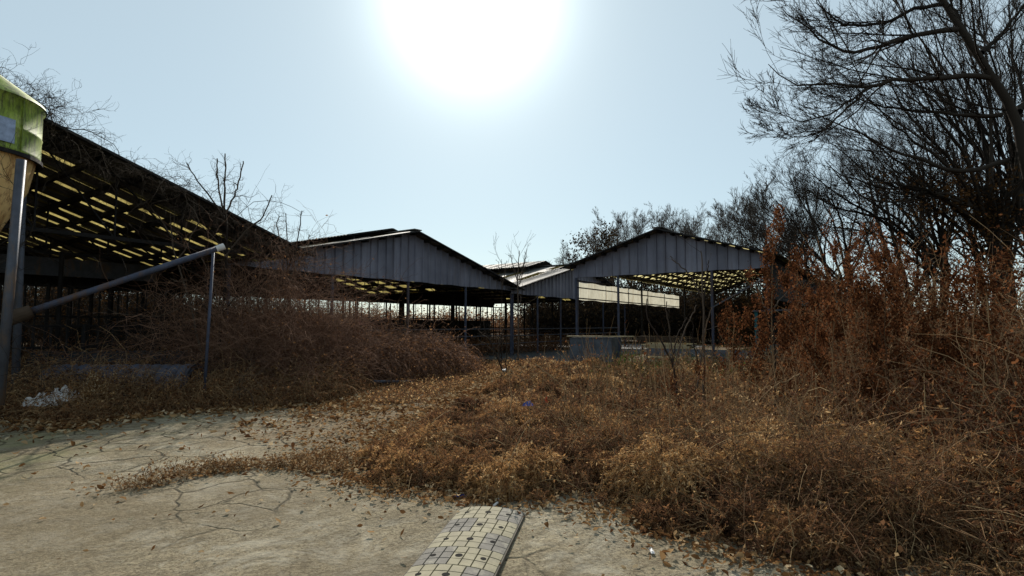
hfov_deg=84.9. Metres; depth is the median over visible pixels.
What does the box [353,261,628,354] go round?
open barn
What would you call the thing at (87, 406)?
weed plants
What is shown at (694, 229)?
bare tree
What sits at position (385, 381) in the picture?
fallen pole
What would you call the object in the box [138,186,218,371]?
sapling
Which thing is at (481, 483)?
weed mounds
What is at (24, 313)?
auger tube
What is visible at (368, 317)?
feed fence
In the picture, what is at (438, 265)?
open barn
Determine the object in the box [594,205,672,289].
bare tree
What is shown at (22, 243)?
silo vine
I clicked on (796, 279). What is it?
dried weed
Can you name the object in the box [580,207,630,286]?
bare tree
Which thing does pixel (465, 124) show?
sky
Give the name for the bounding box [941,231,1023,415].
dried weed
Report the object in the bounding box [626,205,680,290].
bare tree
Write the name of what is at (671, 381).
dried weed
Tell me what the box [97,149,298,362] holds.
sapling
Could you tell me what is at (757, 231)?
bare tree
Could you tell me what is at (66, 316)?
feed fence
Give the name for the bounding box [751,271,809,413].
sapling
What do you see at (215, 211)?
hanging vine
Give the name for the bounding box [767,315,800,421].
dried weed
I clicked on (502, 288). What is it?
sapling
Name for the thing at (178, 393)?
weed tangle
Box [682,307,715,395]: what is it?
sapling
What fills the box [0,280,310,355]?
brush
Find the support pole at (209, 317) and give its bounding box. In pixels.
[202,253,214,400]
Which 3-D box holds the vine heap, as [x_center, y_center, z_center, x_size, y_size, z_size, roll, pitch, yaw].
[-4.336,1.165,15.256,9.758,2.796,5.623,3,-5,-42]
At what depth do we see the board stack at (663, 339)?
23.93 m
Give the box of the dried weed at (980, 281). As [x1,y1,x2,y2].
[940,251,1023,441]
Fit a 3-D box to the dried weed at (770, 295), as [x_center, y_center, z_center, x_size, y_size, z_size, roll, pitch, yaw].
[3.684,0.369,7.707,1.014,3.349,1.043,3,-5,-39]
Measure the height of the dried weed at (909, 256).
2.977 m
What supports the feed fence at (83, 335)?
on the concrete yard at (300, 541)
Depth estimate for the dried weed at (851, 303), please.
9.34 m
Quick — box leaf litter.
[0,365,960,575]
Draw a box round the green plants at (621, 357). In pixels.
[590,347,771,385]
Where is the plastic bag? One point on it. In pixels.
(58, 392)
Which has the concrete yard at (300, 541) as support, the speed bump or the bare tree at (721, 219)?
the speed bump
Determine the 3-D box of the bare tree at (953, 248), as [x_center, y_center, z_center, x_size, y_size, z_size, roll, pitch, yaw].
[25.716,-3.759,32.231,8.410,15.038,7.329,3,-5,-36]
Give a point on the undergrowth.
(749, 331)
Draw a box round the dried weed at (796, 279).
[776,243,824,400]
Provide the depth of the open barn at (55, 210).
14.48 m
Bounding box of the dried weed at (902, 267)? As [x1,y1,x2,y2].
[870,244,917,415]
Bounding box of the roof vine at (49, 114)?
[0,42,134,186]
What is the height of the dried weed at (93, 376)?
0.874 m
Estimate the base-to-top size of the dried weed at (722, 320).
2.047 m
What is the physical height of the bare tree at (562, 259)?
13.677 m
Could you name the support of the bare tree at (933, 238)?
on the ground at (707, 343)
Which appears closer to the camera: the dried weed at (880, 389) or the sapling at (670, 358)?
the dried weed at (880, 389)
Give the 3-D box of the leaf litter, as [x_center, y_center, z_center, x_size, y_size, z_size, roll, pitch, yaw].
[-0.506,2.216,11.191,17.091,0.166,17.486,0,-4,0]
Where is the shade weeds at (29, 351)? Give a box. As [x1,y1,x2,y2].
[8,328,186,387]
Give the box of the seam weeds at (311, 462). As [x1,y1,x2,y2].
[100,440,367,491]
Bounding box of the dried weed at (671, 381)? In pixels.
[665,367,681,411]
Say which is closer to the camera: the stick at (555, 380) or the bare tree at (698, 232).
the stick at (555, 380)
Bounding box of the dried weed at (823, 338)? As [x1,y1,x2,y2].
[807,247,863,417]
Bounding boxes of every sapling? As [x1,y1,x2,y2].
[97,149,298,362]
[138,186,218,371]
[274,184,317,322]
[475,309,509,373]
[493,237,511,360]
[508,231,537,362]
[635,299,699,405]
[667,235,709,396]
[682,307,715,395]
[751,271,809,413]
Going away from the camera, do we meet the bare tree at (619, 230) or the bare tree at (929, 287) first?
the bare tree at (929, 287)
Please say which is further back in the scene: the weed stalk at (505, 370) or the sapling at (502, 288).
the sapling at (502, 288)
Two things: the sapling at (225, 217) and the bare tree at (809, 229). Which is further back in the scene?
the bare tree at (809, 229)
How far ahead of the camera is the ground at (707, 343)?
40.57 m
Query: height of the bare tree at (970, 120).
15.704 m
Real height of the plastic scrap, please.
0.214 m
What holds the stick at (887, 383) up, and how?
on the weed mounds
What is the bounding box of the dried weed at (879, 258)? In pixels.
[847,217,910,417]
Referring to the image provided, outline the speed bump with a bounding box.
[403,506,524,575]
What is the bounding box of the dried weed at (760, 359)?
[737,330,772,409]
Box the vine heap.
[144,271,487,384]
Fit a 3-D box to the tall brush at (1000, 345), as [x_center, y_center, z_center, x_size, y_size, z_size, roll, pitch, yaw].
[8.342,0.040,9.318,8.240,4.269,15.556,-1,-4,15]
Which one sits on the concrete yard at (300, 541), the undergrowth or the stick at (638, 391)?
the stick at (638, 391)
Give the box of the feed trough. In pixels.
[567,336,633,361]
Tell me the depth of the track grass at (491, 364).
13.19 m
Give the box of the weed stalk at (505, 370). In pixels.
[502,369,513,430]
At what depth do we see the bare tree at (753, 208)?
46.13 m
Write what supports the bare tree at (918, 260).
on the ground at (707, 343)
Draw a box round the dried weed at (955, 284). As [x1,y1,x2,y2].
[899,234,974,417]
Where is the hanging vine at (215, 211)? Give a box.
[15,76,332,294]
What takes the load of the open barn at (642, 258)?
on the ground at (707, 343)
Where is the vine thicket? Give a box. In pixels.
[0,196,433,404]
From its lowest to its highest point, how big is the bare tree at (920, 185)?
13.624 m
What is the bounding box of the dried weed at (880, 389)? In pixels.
[849,342,897,442]
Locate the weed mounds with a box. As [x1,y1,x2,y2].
[345,356,1023,575]
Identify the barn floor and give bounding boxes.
[470,343,701,361]
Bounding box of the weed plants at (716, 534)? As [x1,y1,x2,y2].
[357,329,1023,575]
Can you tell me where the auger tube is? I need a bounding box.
[0,243,225,325]
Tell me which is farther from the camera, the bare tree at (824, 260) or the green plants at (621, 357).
the bare tree at (824, 260)
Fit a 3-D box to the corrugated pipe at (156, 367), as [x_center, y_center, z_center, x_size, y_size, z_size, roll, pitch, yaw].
[-7.498,1.873,10.799,2.750,0.805,0.805,0,-4,-2]
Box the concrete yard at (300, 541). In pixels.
[0,388,994,575]
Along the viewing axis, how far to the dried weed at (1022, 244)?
6.89 m
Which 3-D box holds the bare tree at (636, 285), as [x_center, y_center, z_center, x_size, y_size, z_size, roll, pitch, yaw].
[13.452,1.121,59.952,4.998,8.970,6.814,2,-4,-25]
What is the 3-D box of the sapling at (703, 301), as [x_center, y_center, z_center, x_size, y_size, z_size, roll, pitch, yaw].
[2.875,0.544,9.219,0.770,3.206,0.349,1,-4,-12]
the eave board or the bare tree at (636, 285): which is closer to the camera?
the eave board
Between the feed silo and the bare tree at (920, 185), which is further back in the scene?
the bare tree at (920, 185)
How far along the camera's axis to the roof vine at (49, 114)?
10.76 m
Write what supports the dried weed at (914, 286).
on the concrete yard at (300, 541)
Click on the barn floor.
(548, 353)
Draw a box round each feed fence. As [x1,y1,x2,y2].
[0,282,180,368]
[10,322,217,371]
[181,291,384,350]
[389,301,503,339]
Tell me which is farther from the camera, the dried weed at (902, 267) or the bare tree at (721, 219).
the bare tree at (721, 219)
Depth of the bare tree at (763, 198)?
21.53 m
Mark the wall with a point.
(723, 352)
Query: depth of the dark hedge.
47.72 m
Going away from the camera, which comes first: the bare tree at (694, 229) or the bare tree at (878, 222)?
the bare tree at (878, 222)
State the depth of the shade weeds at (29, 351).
13.70 m
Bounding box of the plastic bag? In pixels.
[48,385,78,400]
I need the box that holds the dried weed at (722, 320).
[716,293,751,399]
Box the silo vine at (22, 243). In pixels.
[0,132,169,426]
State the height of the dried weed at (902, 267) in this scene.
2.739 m
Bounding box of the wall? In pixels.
[647,348,754,362]
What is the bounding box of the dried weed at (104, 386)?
[96,362,128,400]
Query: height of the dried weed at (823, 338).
2.610 m
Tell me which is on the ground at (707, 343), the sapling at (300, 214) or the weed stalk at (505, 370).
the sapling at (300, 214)
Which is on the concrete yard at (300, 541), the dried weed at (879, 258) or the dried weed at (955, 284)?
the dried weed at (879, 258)
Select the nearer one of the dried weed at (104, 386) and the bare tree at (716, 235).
the dried weed at (104, 386)
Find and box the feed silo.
[0,75,46,404]
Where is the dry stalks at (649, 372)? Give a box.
[519,306,930,480]
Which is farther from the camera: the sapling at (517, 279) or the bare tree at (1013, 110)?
the sapling at (517, 279)
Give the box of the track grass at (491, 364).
[362,354,560,406]
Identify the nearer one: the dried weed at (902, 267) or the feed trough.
the dried weed at (902, 267)
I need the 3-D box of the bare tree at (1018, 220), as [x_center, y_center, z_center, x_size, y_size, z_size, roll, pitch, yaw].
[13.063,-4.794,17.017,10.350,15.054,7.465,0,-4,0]
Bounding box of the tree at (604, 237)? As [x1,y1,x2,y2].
[562,219,630,287]
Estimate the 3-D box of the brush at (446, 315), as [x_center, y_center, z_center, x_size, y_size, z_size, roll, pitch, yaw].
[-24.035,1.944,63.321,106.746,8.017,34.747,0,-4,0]
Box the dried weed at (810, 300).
[795,276,836,400]
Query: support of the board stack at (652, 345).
on the wall
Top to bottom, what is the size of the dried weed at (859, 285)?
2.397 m
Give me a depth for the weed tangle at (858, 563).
4.18 m
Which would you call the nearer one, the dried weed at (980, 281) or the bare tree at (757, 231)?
the dried weed at (980, 281)
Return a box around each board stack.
[634,336,696,342]
[641,342,696,348]
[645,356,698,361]
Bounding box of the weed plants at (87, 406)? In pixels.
[0,326,377,423]
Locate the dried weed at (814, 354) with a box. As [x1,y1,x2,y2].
[795,288,837,423]
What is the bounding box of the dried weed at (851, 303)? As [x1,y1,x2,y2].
[834,245,876,387]
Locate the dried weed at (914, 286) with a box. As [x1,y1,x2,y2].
[884,266,963,427]
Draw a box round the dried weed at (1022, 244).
[990,237,1023,371]
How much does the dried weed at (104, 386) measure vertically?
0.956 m
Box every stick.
[536,365,578,406]
[630,365,646,424]
[748,370,800,408]
[874,373,901,400]
[992,341,1020,404]
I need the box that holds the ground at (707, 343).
[11,329,754,388]
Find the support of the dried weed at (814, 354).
on the concrete yard at (300, 541)
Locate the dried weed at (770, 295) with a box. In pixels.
[729,201,813,418]
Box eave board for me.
[0,254,155,281]
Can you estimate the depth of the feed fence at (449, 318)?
38.78 m
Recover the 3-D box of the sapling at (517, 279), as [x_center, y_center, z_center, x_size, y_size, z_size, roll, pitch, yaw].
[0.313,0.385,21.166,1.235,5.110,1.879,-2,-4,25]
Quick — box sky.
[0,0,1023,319]
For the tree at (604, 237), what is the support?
on the ground at (707, 343)
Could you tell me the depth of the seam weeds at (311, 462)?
5.77 m
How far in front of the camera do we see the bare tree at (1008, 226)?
18.94 m
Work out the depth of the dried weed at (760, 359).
8.24 m
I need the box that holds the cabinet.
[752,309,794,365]
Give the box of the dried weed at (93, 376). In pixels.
[81,366,102,401]
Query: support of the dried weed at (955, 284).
on the ground at (707, 343)
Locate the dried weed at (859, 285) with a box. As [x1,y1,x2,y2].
[848,255,900,425]
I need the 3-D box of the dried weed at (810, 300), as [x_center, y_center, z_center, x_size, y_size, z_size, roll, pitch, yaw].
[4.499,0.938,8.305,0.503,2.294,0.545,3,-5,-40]
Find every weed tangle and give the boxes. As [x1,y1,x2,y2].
[0,334,377,423]
[0,346,371,420]
[358,360,1023,575]
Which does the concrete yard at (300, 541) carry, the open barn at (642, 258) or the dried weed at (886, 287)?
the dried weed at (886, 287)
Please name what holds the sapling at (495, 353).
on the ground at (707, 343)
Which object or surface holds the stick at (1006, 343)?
on the tall brush at (1000, 345)
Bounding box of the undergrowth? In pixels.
[701,279,1022,353]
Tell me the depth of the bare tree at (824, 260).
30.62 m
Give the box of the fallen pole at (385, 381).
[364,380,413,382]
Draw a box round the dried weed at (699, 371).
[686,356,710,405]
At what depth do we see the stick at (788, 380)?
6.59 m
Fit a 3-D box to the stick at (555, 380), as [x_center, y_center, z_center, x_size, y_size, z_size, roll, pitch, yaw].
[0.843,1.724,9.459,0.852,0.852,0.279,1,-4,-10]
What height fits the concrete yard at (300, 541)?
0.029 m
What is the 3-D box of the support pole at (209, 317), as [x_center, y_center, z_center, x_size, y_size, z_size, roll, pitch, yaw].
[-5.678,0.763,10.472,0.053,2.973,0.256,1,-4,-8]
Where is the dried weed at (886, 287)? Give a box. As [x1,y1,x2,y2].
[860,259,913,423]
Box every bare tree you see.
[549,242,578,264]
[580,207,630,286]
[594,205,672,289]
[619,280,657,291]
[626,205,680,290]
[644,201,712,289]
[671,213,733,243]
[703,203,747,294]
[706,188,785,291]
[714,197,835,313]
[716,138,903,317]
[717,0,1023,190]
[725,172,827,308]
[728,176,820,298]
[747,139,887,320]
[749,46,1022,330]
[756,183,837,270]
[775,0,1023,332]
[792,0,1023,257]
[826,121,984,310]
[830,125,995,313]
[833,2,1023,323]
[835,129,963,308]
[871,71,1023,305]
[931,44,1023,242]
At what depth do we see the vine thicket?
12.34 m
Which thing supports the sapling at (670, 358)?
on the concrete yard at (300, 541)
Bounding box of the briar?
[29,335,311,412]
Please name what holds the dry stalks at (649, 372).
on the concrete yard at (300, 541)
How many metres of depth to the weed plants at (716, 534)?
4.72 m
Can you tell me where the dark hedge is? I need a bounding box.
[498,265,928,342]
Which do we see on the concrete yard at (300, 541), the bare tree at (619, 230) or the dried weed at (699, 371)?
the dried weed at (699, 371)
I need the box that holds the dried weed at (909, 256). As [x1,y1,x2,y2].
[864,234,930,383]
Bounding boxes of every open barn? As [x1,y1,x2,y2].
[0,118,313,350]
[67,228,524,354]
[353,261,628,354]
[560,226,827,358]
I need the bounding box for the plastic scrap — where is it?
[21,392,61,405]
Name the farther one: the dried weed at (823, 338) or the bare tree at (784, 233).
the bare tree at (784, 233)
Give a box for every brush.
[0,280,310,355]
[215,285,670,338]
[744,208,1023,561]
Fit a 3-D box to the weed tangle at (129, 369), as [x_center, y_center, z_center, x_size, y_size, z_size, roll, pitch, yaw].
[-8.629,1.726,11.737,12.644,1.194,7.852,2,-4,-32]
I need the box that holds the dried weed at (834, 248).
[801,208,870,407]

